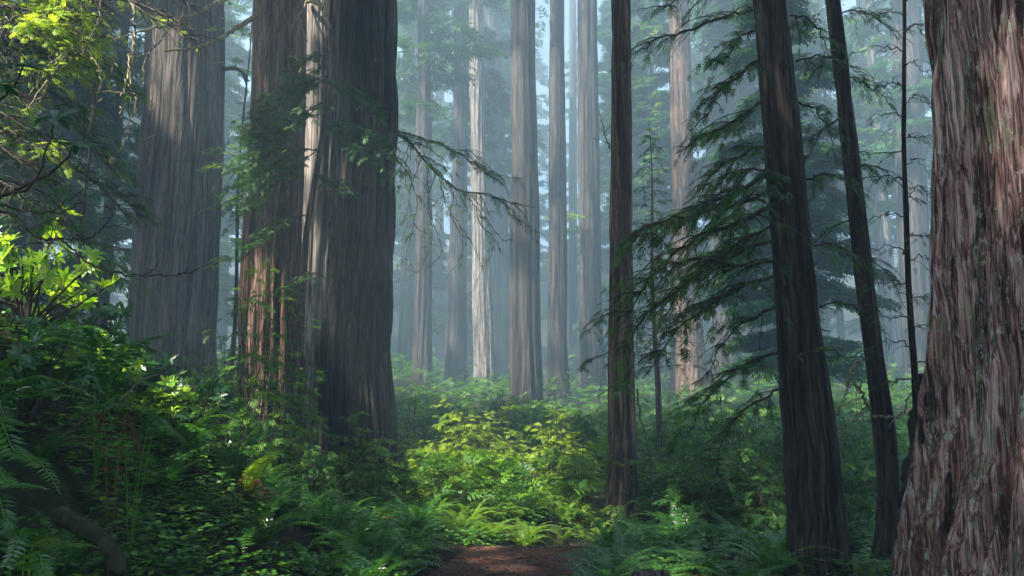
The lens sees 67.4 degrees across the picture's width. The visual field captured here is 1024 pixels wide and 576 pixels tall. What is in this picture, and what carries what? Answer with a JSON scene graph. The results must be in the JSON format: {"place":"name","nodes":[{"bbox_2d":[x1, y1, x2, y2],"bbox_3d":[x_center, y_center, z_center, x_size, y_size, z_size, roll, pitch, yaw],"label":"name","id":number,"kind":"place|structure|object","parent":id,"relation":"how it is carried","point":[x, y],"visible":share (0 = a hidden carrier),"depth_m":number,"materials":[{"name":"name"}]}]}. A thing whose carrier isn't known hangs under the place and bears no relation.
{"place":"outdoors","nodes":[
{"label":"outdoors","id":0,"kind":"place"},
{"bbox_2d":[0,245,911,575],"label":"ground","id":1,"kind":"structure","parent":0,"point":[48,497],"depth_m":6.77,"materials":[{"name":"green plant"}]},
{"bbox_2d":[0,455,46,550],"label":"sword fern","id":2,"kind":"object","parent":1,"relation":"on","point":[9,513],"visible":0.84,"depth_m":2.84,"materials":[{"name":"green plant"}]},
{"bbox_2d":[0,357,96,493],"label":"sword fern","id":3,"kind":"object","parent":1,"relation":"on","point":[7,404],"visible":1,"depth_m":3.29,"materials":[{"name":"green plant"}]},
{"bbox_2d":[0,522,97,575],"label":"sword fern","id":4,"kind":"object","parent":1,"relation":"on","point":[27,533],"visible":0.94,"depth_m":2.76,"materials":[{"name":"green plant"}]},
{"bbox_2d":[0,315,105,433],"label":"rhododendron","id":5,"kind":"object","parent":1,"relation":"on","point":[34,365],"visible":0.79,"depth_m":4.84,"materials":[{"name":"green plant"}]},
{"bbox_2d":[0,204,119,332],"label":"rhododendron","id":6,"kind":"object","parent":1,"relation":"on","point":[15,281],"visible":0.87,"depth_m":6.37,"materials":[{"name":"green plant"}]},
{"bbox_2d":[3,303,116,354],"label":"sword fern","id":7,"kind":"object","parent":1,"relation":"on","point":[52,344],"visible":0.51,"depth_m":6.56,"materials":[{"name":"green plant"}]},
{"bbox_2d":[0,273,134,356],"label":"rhododendron","id":8,"kind":"object","parent":1,"relation":"on","point":[110,312],"visible":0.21,"depth_m":7.83,"materials":[{"name":"green plant"}]},
{"bbox_2d":[0,0,137,350],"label":"leafy conifer","id":9,"kind":"object","parent":1,"relation":"on","point":[105,107],"visible":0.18,"depth_m":25.20,"materials":[{"name":"green plant"}]},
{"bbox_2d":[0,0,144,340],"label":"leafy conifer","id":10,"kind":"object","parent":1,"relation":"on","point":[106,214],"visible":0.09,"depth_m":30.82,"materials":[{"name":"green plant"}]},
{"bbox_2d":[16,506,135,575],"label":"sword fern","id":11,"kind":"object","parent":1,"relation":"on","point":[68,570],"visible":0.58,"depth_m":4.18,"materials":[{"name":"green plant"}]},
{"bbox_2d":[51,506,126,574],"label":"fallen log","id":12,"kind":"object","parent":1,"relation":"on","point":[85,528],"visible":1,"depth_m":3.74,"materials":[{"name":"brown wood"}]},
{"bbox_2d":[45,330,152,392],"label":"rhododendron","id":13,"kind":"object","parent":1,"relation":"on","point":[138,363],"visible":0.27,"depth_m":6.83,"materials":[{"name":"green plant"}]},
{"bbox_2d":[0,58,199,327],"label":"rhododendron","id":14,"kind":"object","parent":1,"relation":"on","point":[7,88],"visible":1,"depth_m":3.20,"materials":[{"name":"green plant"}]},
{"bbox_2d":[0,0,221,309],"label":"hemlock tree","id":15,"kind":"object","parent":1,"relation":"on","point":[37,29],"visible":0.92,"depth_m":9.68,"materials":[{"name":"green plant"}]},
{"bbox_2d":[83,414,141,575],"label":"sword fern","id":16,"kind":"object","parent":1,"relation":"on","point":[127,417],"visible":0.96,"depth_m":4.48,"materials":[{"name":"green plant"}]},
{"bbox_2d":[24,327,204,483],"bbox_3d":[-2.517,0.765,5.051,1.384,1.076,0.710,-1,-9,5],"label":"sword fern","id":17,"kind":"object","parent":1,"relation":"on","point":[94,341],"visible":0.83,"depth_m":5.20,"materials":[{"name":"green plant"}]},
{"bbox_2d":[9,0,249,384],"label":"giant redwood","id":18,"kind":"object","parent":1,"relation":"on","point":[187,96],"visible":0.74,"depth_m":23.88,"materials":[{"name":"grey plant"}]},
{"bbox_2d":[64,333,198,415],"bbox_3d":[-3.868,0.919,7.781,1.297,0.906,1.123,6,-11,-35],"label":"rhododendron","id":19,"kind":"object","parent":1,"relation":"on","point":[146,367],"visible":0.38,"depth_m":7.79,"materials":[{"name":"green plant"}]},
{"bbox_2d":[67,390,214,559],"bbox_3d":[-2.234,1.137,4.582,0.754,1.064,0.515,-6,-11,32],"label":"sword fern","id":20,"kind":"object","parent":1,"relation":"on","point":[155,422],"visible":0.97,"depth_m":4.79,"materials":[{"name":"green plant"}]},
{"bbox_2d":[114,375,219,428],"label":"rhododendron","id":21,"kind":"object","parent":1,"relation":"on","point":[167,381],"visible":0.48,"depth_m":7.27,"materials":[{"name":"green plant"}]},
{"bbox_2d":[129,441,243,490],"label":"sword fern","id":22,"kind":"object","parent":1,"relation":"on","point":[172,470],"visible":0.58,"depth_m":6.41,"materials":[{"name":"green plant"}]},
{"bbox_2d":[122,0,251,334],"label":"leafy conifer","id":23,"kind":"object","parent":1,"relation":"on","point":[233,49],"visible":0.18,"depth_m":71.64,"materials":[{"name":"green plant"}]},
{"bbox_2d":[121,406,265,450],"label":"sword fern","id":24,"kind":"object","parent":1,"relation":"on","point":[193,432],"visible":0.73,"depth_m":7.09,"materials":[{"name":"green plant"}]},
{"bbox_2d":[155,369,244,439],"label":"rhododendron","id":25,"kind":"object","parent":1,"relation":"on","point":[216,398],"visible":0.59,"depth_m":7.51,"materials":[{"name":"green plant"}]},
{"bbox_2d":[111,0,306,440],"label":"redwood tree","id":26,"kind":"object","parent":1,"relation":"on","point":[274,42],"visible":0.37,"depth_m":15.72,"materials":[{"name":"brown plant"}]},
{"bbox_2d":[196,8,252,389],"bbox_3d":[-8.660,-2.695,24.292,1.913,13.720,2.719,-8,-12,40],"label":"young conifer","id":27,"kind":"object","parent":1,"relation":"on","point":[237,240],"visible":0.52,"depth_m":24.36,"materials":[{"name":"green plant"}]},
{"bbox_2d":[195,295,262,446],"bbox_3d":[-4.629,1.680,12.344,1.168,3.248,1.408,-8,-12,40],"label":"redwood sapling","id":28,"kind":"object","parent":1,"relation":"on","point":[236,333],"visible":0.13,"depth_m":12.45,"materials":[{"name":"green plant"}]},
{"bbox_2d":[216,0,252,360],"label":"redwood tree","id":29,"kind":"object","parent":1,"relation":"on","point":[222,328],"visible":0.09,"depth_m":100.37,"materials":[{"name":"brown plant"}]},
{"bbox_2d":[194,416,292,479],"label":"sword fern","id":30,"kind":"object","parent":1,"relation":"on","point":[238,459],"visible":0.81,"depth_m":7.46,"materials":[{"name":"green plant"}]},
{"bbox_2d":[202,348,299,493],"bbox_3d":[-3.523,1.947,10.065,1.632,2.311,1.433,-9,-13,44],"label":"redwood sapling","id":31,"kind":"object","parent":1,"relation":"on","point":[254,412],"visible":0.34,"depth_m":10.02,"materials":[{"name":"green plant"}]},
{"bbox_2d":[202,252,302,472],"bbox_3d":[-3.728,1.343,11.405,1.704,3.932,1.414,0,-9,0],"label":"redwood sapling","id":32,"kind":"object","parent":1,"relation":"on","point":[267,359],"visible":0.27,"depth_m":11.46,"materials":[{"name":"green plant"}]},
{"bbox_2d":[218,450,310,512],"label":"sword fern","id":33,"kind":"object","parent":1,"relation":"on","point":[251,481],"visible":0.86,"depth_m":7.06,"materials":[{"name":"green plant"}]},
{"bbox_2d":[214,496,320,563],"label":"sword fern","id":34,"kind":"object","parent":1,"relation":"on","point":[268,530],"visible":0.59,"depth_m":6.58,"materials":[{"name":"green plant"}]},
{"bbox_2d":[225,475,319,525],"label":"sword fern","id":35,"kind":"object","parent":1,"relation":"on","point":[258,503],"visible":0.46,"depth_m":7.10,"materials":[{"name":"green plant"}]},
{"bbox_2d":[229,368,328,502],"bbox_3d":[-3.321,2.179,10.592,1.521,2.134,1.554,-2,-9,15],"label":"redwood sapling","id":36,"kind":"object","parent":1,"relation":"on","point":[294,433],"visible":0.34,"depth_m":10.49,"materials":[{"name":"green plant"}]},
{"bbox_2d":[259,290,328,478],"bbox_3d":[-3.532,1.690,12.118,1.285,3.493,1.414,8,-12,-42],"label":"redwood sapling","id":37,"kind":"object","parent":1,"relation":"on","point":[293,383],"visible":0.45,"depth_m":12.21,"materials":[{"name":"green plant"}]},
{"bbox_2d":[264,418,342,504],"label":"redwood sapling","id":38,"kind":"object","parent":1,"relation":"on","point":[306,449],"visible":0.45,"depth_m":10.24,"materials":[{"name":"green plant"}]},
{"bbox_2d":[211,0,409,457],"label":"hemlock sapling","id":39,"kind":"object","parent":1,"relation":"on","point":[269,144],"visible":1,"depth_m":13.46,"materials":[{"name":"green plant"}]},
{"bbox_2d":[301,0,341,479],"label":"redwood tree","id":40,"kind":"object","parent":1,"relation":"on","point":[322,237],"visible":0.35,"depth_m":15.18,"materials":[{"name":"brown plant"}]},
{"bbox_2d":[289,493,390,533],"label":"sword fern","id":41,"kind":"object","parent":1,"relation":"on","point":[318,519],"visible":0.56,"depth_m":8.09,"materials":[{"name":"green plant"}]},
{"bbox_2d":[316,410,391,506],"bbox_3d":[-2.322,2.575,11.314,1.110,1.571,0.975,0,-9,1],"label":"redwood sapling","id":42,"kind":"object","parent":1,"relation":"on","point":[350,459],"visible":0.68,"depth_m":11.30,"materials":[{"name":"green plant"}]},
{"bbox_2d":[305,501,418,567],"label":"sword fern","id":43,"kind":"object","parent":1,"relation":"on","point":[362,533],"visible":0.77,"depth_m":7.74,"materials":[{"name":"green plant"}]},
{"bbox_2d":[348,442,404,509],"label":"redwood sapling","id":44,"kind":"object","parent":1,"relation":"on","point":[379,476],"visible":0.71,"depth_m":11.02,"materials":[{"name":"green plant"}]},
{"bbox_2d":[326,537,429,575],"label":"sword fern","id":45,"kind":"object","parent":1,"relation":"on","point":[377,567],"visible":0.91,"depth_m":6.90,"materials":[{"name":"green plant"}]},
{"bbox_2d":[320,508,451,575],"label":"sword fern","id":46,"kind":"object","parent":1,"relation":"on","point":[380,545],"visible":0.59,"depth_m":7.42,"materials":[{"name":"green plant"}]},
{"bbox_2d":[289,0,545,502],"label":"redwood tree","id":47,"kind":"object","parent":1,"relation":"on","point":[354,364],"visible":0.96,"depth_m":14.24,"materials":[{"name":"brown plant"}]},
{"bbox_2d":[395,0,450,374],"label":"redwood tree","id":48,"kind":"object","parent":1,"relation":"on","point":[405,337],"visible":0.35,"depth_m":84.40,"materials":[{"name":"brown plant"}]},
{"bbox_2d":[393,6,472,337],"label":"leafy conifer","id":49,"kind":"object","parent":1,"relation":"on","point":[438,322],"visible":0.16,"depth_m":101.56,"materials":[{"name":"green plant"}]},
{"bbox_2d":[397,7,470,314],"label":"redwood tree","id":50,"kind":"object","parent":1,"relation":"on","point":[438,297],"visible":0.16,"depth_m":127.97,"materials":[{"name":"brown plant"}]},
{"bbox_2d":[0,311,891,575],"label":"ground cover","id":51,"kind":"object","parent":1,"relation":"on","point":[869,566],"visible":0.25,"depth_m":6.23,"materials":[{"name":"green plant"}]},
{"bbox_2d":[401,443,491,506],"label":"evergreen bush","id":52,"kind":"object","parent":1,"relation":"on","point":[458,467],"visible":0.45,"depth_m":12.22,"materials":[{"name":"green plant"}]},
{"bbox_2d":[396,0,507,385],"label":"redwood tree","id":53,"kind":"object","parent":1,"relation":"on","point":[422,113],"visible":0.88,"depth_m":59.40,"materials":[{"name":"grey plant"}]},
{"bbox_2d":[398,0,510,388],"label":"redwood tree","id":54,"kind":"object","parent":1,"relation":"on","point":[456,334],"visible":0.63,"depth_m":72.73,"materials":[{"name":"brown plant"}]},
{"bbox_2d":[403,396,535,497],"bbox_3d":[-0.785,2.832,13.408,2.245,1.862,2.341,7,-11,-37],"label":"evergreen bush","id":55,"kind":"object","parent":1,"relation":"on","point":[465,437],"visible":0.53,"depth_m":13.23,"materials":[{"name":"green plant"}]},
{"bbox_2d":[469,0,498,391],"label":"redwood tree","id":56,"kind":"object","parent":1,"relation":"on","point":[483,337],"visible":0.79,"depth_m":68.11,"materials":[{"name":"brown plant"}]},
{"bbox_2d":[467,0,511,311],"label":"leafy conifer","id":57,"kind":"object","parent":1,"relation":"on","point":[507,66],"visible":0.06,"depth_m":107.89,"materials":[{"name":"green plant"}]},
{"bbox_2d":[457,401,530,497],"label":"evergreen bush","id":58,"kind":"object","parent":1,"relation":"on","point":[512,432],"visible":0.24,"depth_m":14.07,"materials":[{"name":"green plant"}]},
{"bbox_2d":[445,0,548,383],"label":"redwood tree","id":59,"kind":"object","parent":1,"relation":"on","point":[499,163],"visible":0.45,"depth_m":94.29,"materials":[{"name":"brown plant"}]},
{"bbox_2d":[101,344,924,527],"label":"undergrowth","id":60,"kind":"object","parent":1,"relation":"on","point":[403,479],"visible":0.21,"depth_m":22.99,"materials":[{"name":"green plant"}]},
{"bbox_2d":[509,0,543,408],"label":"redwood tree","id":61,"kind":"object","parent":1,"relation":"on","point":[526,374],"visible":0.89,"depth_m":45.37,"materials":[{"name":"wood"}]},
{"bbox_2d":[505,30,578,288],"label":"leafy conifer","id":62,"kind":"object","parent":1,"relation":"on","point":[540,72],"visible":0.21,"depth_m":140.63,"materials":[{"name":"green plant"}]},
{"bbox_2d":[544,0,571,398],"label":"redwood tree","id":63,"kind":"object","parent":1,"relation":"on","point":[557,365],"visible":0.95,"depth_m":53.78,"materials":[{"name":"wood"}]},
{"bbox_2d":[517,403,604,500],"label":"evergreen bush","id":64,"kind":"object","parent":1,"relation":"on","point":[554,439],"visible":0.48,"depth_m":13.13,"materials":[{"name":"green plant"}]},
{"bbox_2d":[539,441,602,514],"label":"huckleberry bush","id":65,"kind":"object","parent":1,"relation":"on","point":[566,489],"visible":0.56,"depth_m":12.20,"materials":[{"name":"green plant"}]},
{"bbox_2d":[568,0,576,351],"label":"redwood tree","id":66,"kind":"object","parent":1,"relation":"on","point":[572,338],"visible":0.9,"depth_m":122.35,"materials":[{"name":"wood"}]},
{"bbox_2d":[539,19,609,292],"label":"leafy conifer","id":67,"kind":"object","parent":1,"relation":"on","point":[544,268],"visible":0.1,"depth_m":137.04,"materials":[{"name":"green plant"}]},
{"bbox_2d":[543,0,607,394],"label":"redwood tree","id":68,"kind":"object","parent":1,"relation":"on","point":[589,222],"visible":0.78,"depth_m":58.72,"materials":[{"name":"brown plant"}]},
{"bbox_2d":[552,409,658,479],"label":"forest shrub","id":69,"kind":"object","parent":1,"relation":"on","point":[584,430],"visible":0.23,"depth_m":16.62,"materials":[{"name":"green plant"}]},
{"bbox_2d":[553,546,660,575],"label":"sword fern","id":70,"kind":"object","parent":1,"relation":"on","point":[580,568],"visible":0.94,"depth_m":6.56,"materials":[{"name":"green plant"}]},
{"bbox_2d":[567,500,647,551],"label":"sword fern","id":71,"kind":"object","parent":1,"relation":"on","point":[609,538],"visible":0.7,"depth_m":8.84,"materials":[{"name":"green plant"}]},
{"bbox_2d":[554,538,670,575],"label":"sword fern","id":72,"kind":"object","parent":1,"relation":"on","point":[605,566],"visible":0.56,"depth_m":7.07,"materials":[{"name":"green plant"}]},
{"bbox_2d":[567,0,668,340],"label":"leafy conifer","id":73,"kind":"object","parent":1,"relation":"on","point":[604,35],"visible":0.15,"depth_m":92.75,"materials":[{"name":"green plant"}]},
{"bbox_2d":[572,0,666,526],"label":"redwood tree","id":74,"kind":"object","parent":1,"relation":"on","point":[622,439],"visible":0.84,"depth_m":12.00,"materials":[{"name":"brown plant"}]},
{"bbox_2d":[597,0,650,322],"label":"leafy conifer","id":75,"kind":"object","parent":1,"relation":"on","point":[602,89],"visible":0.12,"depth_m":95.23,"materials":[{"name":"green plant"}]},
{"bbox_2d":[601,0,709,388],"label":"leafy conifer","id":76,"kind":"object","parent":1,"relation":"on","point":[644,101],"visible":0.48,"depth_m":68.68,"materials":[{"name":"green plant"}]},
{"bbox_2d":[602,122,709,449],"bbox_3d":[3.686,0.169,20.103,2.709,9.654,2.750,-2,-9,15],"label":"young conifer","id":77,"kind":"object","parent":1,"relation":"on","point":[658,396],"visible":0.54,"depth_m":20.35,"materials":[{"name":"green plant"}]},
{"bbox_2d":[637,449,710,505],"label":"forest shrub","id":78,"kind":"object","parent":1,"relation":"on","point":[660,481],"visible":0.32,"depth_m":12.03,"materials":[{"name":"green plant"}]},
{"bbox_2d":[668,0,708,399],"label":"redwood tree","id":79,"kind":"object","parent":1,"relation":"on","point":[680,97],"visible":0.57,"depth_m":52.49,"materials":[{"name":"brown plant"}]},
{"bbox_2d":[661,534,744,575],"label":"sword fern","id":80,"kind":"object","parent":1,"relation":"on","point":[705,572],"visible":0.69,"depth_m":6.82,"materials":[{"name":"green plant"}]},
{"bbox_2d":[627,447,785,540],"bbox_3d":[2.420,2.630,9.306,2.033,1.410,1.946,1,-9,-4],"label":"forest shrub","id":81,"kind":"object","parent":1,"relation":"on","point":[707,507],"visible":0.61,"depth_m":9.22,"materials":[{"name":"green plant"}]},
{"bbox_2d":[658,388,781,488],"bbox_3d":[3.964,2.964,14.821,2.474,2.192,3.029,-5,-10,27],"label":"forest shrub","id":82,"kind":"object","parent":1,"relation":"on","point":[701,415],"visible":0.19,"depth_m":14.67,"materials":[{"name":"green plant"}]},
{"bbox_2d":[644,0,798,387],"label":"redwood tree","id":83,"kind":"object","parent":1,"relation":"on","point":[710,5],"visible":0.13,"depth_m":62.00,"materials":[{"name":"brown plant"}]},
{"bbox_2d":[584,0,891,575],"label":"leaning redwood","id":84,"kind":"object","parent":1,"relation":"on","point":[815,515],"visible":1,"depth_m":6.93,"materials":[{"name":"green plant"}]},
{"bbox_2d":[692,457,786,547],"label":"forest shrub","id":85,"kind":"object","parent":1,"relation":"on","point":[773,522],"visible":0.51,"depth_m":8.78,"materials":[{"name":"green plant"}]},
{"bbox_2d":[670,551,818,575],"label":"sword fern","id":86,"kind":"object","parent":1,"relation":"on","point":[745,571],"visible":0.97,"depth_m":6.44,"materials":[{"name":"green plant"}]},
{"bbox_2d":[647,424,842,519],"bbox_3d":[3.348,2.814,11.334,2.719,1.588,2.867,-2,-9,14],"label":"forest shrub","id":87,"kind":"object","parent":1,"relation":"on","point":[777,457],"visible":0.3,"depth_m":10.99,"materials":[{"name":"green plant"}]},
{"bbox_2d":[692,0,804,385],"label":"leafy conifer","id":88,"kind":"object","parent":1,"relation":"on","point":[729,106],"visible":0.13,"depth_m":58.94,"materials":[{"name":"green plant"}]},
{"bbox_2d":[715,521,844,575],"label":"sword fern","id":89,"kind":"object","parent":1,"relation":"on","point":[776,559],"visible":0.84,"depth_m":6.76,"materials":[{"name":"green plant"}]},
{"bbox_2d":[691,0,903,391],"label":"leafy conifer","id":90,"kind":"object","parent":1,"relation":"on","point":[757,302],"visible":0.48,"depth_m":27.35,"materials":[{"name":"green plant"}]},
{"bbox_2d":[759,420,904,513],"bbox_3d":[5.128,2.770,11.739,2.151,1.580,2.244,8,-12,-41],"label":"forest shrub","id":91,"kind":"object","parent":1,"relation":"on","point":[859,487],"visible":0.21,"depth_m":11.35,"materials":[{"name":"green plant"}]},
{"bbox_2d":[792,0,895,381],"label":"leafy conifer","id":92,"kind":"object","parent":1,"relation":"on","point":[881,206],"visible":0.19,"depth_m":64.35,"materials":[{"name":"green plant"}]},
{"bbox_2d":[843,491,875,547],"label":"forest shrub","id":93,"kind":"object","parent":1,"relation":"on","point":[851,525],"visible":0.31,"depth_m":8.96,"materials":[{"name":"green plant"}]},
{"bbox_2d":[803,0,925,567],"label":"leaning tree","id":94,"kind":"object","parent":1,"relation":"on","point":[880,409],"visible":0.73,"depth_m":8.02,"materials":[{"name":"brown plant"}]},
{"bbox_2d":[834,397,908,487],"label":"forest shrub","id":95,"kind":"object","parent":1,"relation":"on","point":[856,448],"visible":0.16,"depth_m":14.64,"materials":[{"name":"green plant"}]},
{"bbox_2d":[816,0,932,383],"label":"redwood tree","id":96,"kind":"object","parent":1,"relation":"on","point":[916,118],"visible":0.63,"depth_m":56.26,"materials":[{"name":"grey plant"}]},
{"bbox_2d":[821,0,931,335],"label":"leafy conifer","id":97,"kind":"object","parent":1,"relation":"on","point":[856,327],"visible":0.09,"depth_m":87.46,"materials":[{"name":"green plant"}]},
{"bbox_2d":[856,0,901,379],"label":"redwood tree","id":98,"kind":"object","parent":1,"relation":"on","point":[893,330],"visible":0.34,"depth_m":74.38,"materials":[{"name":"brown plant"}]},
{"bbox_2d":[835,0,932,442],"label":"conifer sapling","id":99,"kind":"object","parent":1,"relation":"on","point":[914,378],"visible":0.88,"depth_m":6.89,"materials":[{"name":"green plant"}]},
{"bbox_2d":[895,373,923,532],"bbox_3d":[3.893,1.987,7.389,0.436,2.314,0.369,0,-9,0],"label":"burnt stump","id":100,"kind":"object","parent":1,"relation":"on","point":[906,461],"visible":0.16,"depth_m":7.43,"materials":[{"name":"wood"}]},
{"bbox_2d":[891,0,1023,575],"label":"giant redwood","id":101,"kind":"object","parent":1,"relation":"on","point":[962,509],"visible":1,"depth_m":4.86,"materials":[{"name":"brown plant"}]},
{"bbox_2d":[45,0,931,251],"label":"sky","id":102,"kind":"structure","parent":0,"point":[540,89],"materials":[{"name":"white"}]},
{"bbox_2d":[409,543,595,575],"bbox_3d":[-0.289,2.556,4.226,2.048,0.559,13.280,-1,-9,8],"label":"path","id":103,"kind":"structure","parent":0,"point":[528,552],"depth_m":8.16,"materials":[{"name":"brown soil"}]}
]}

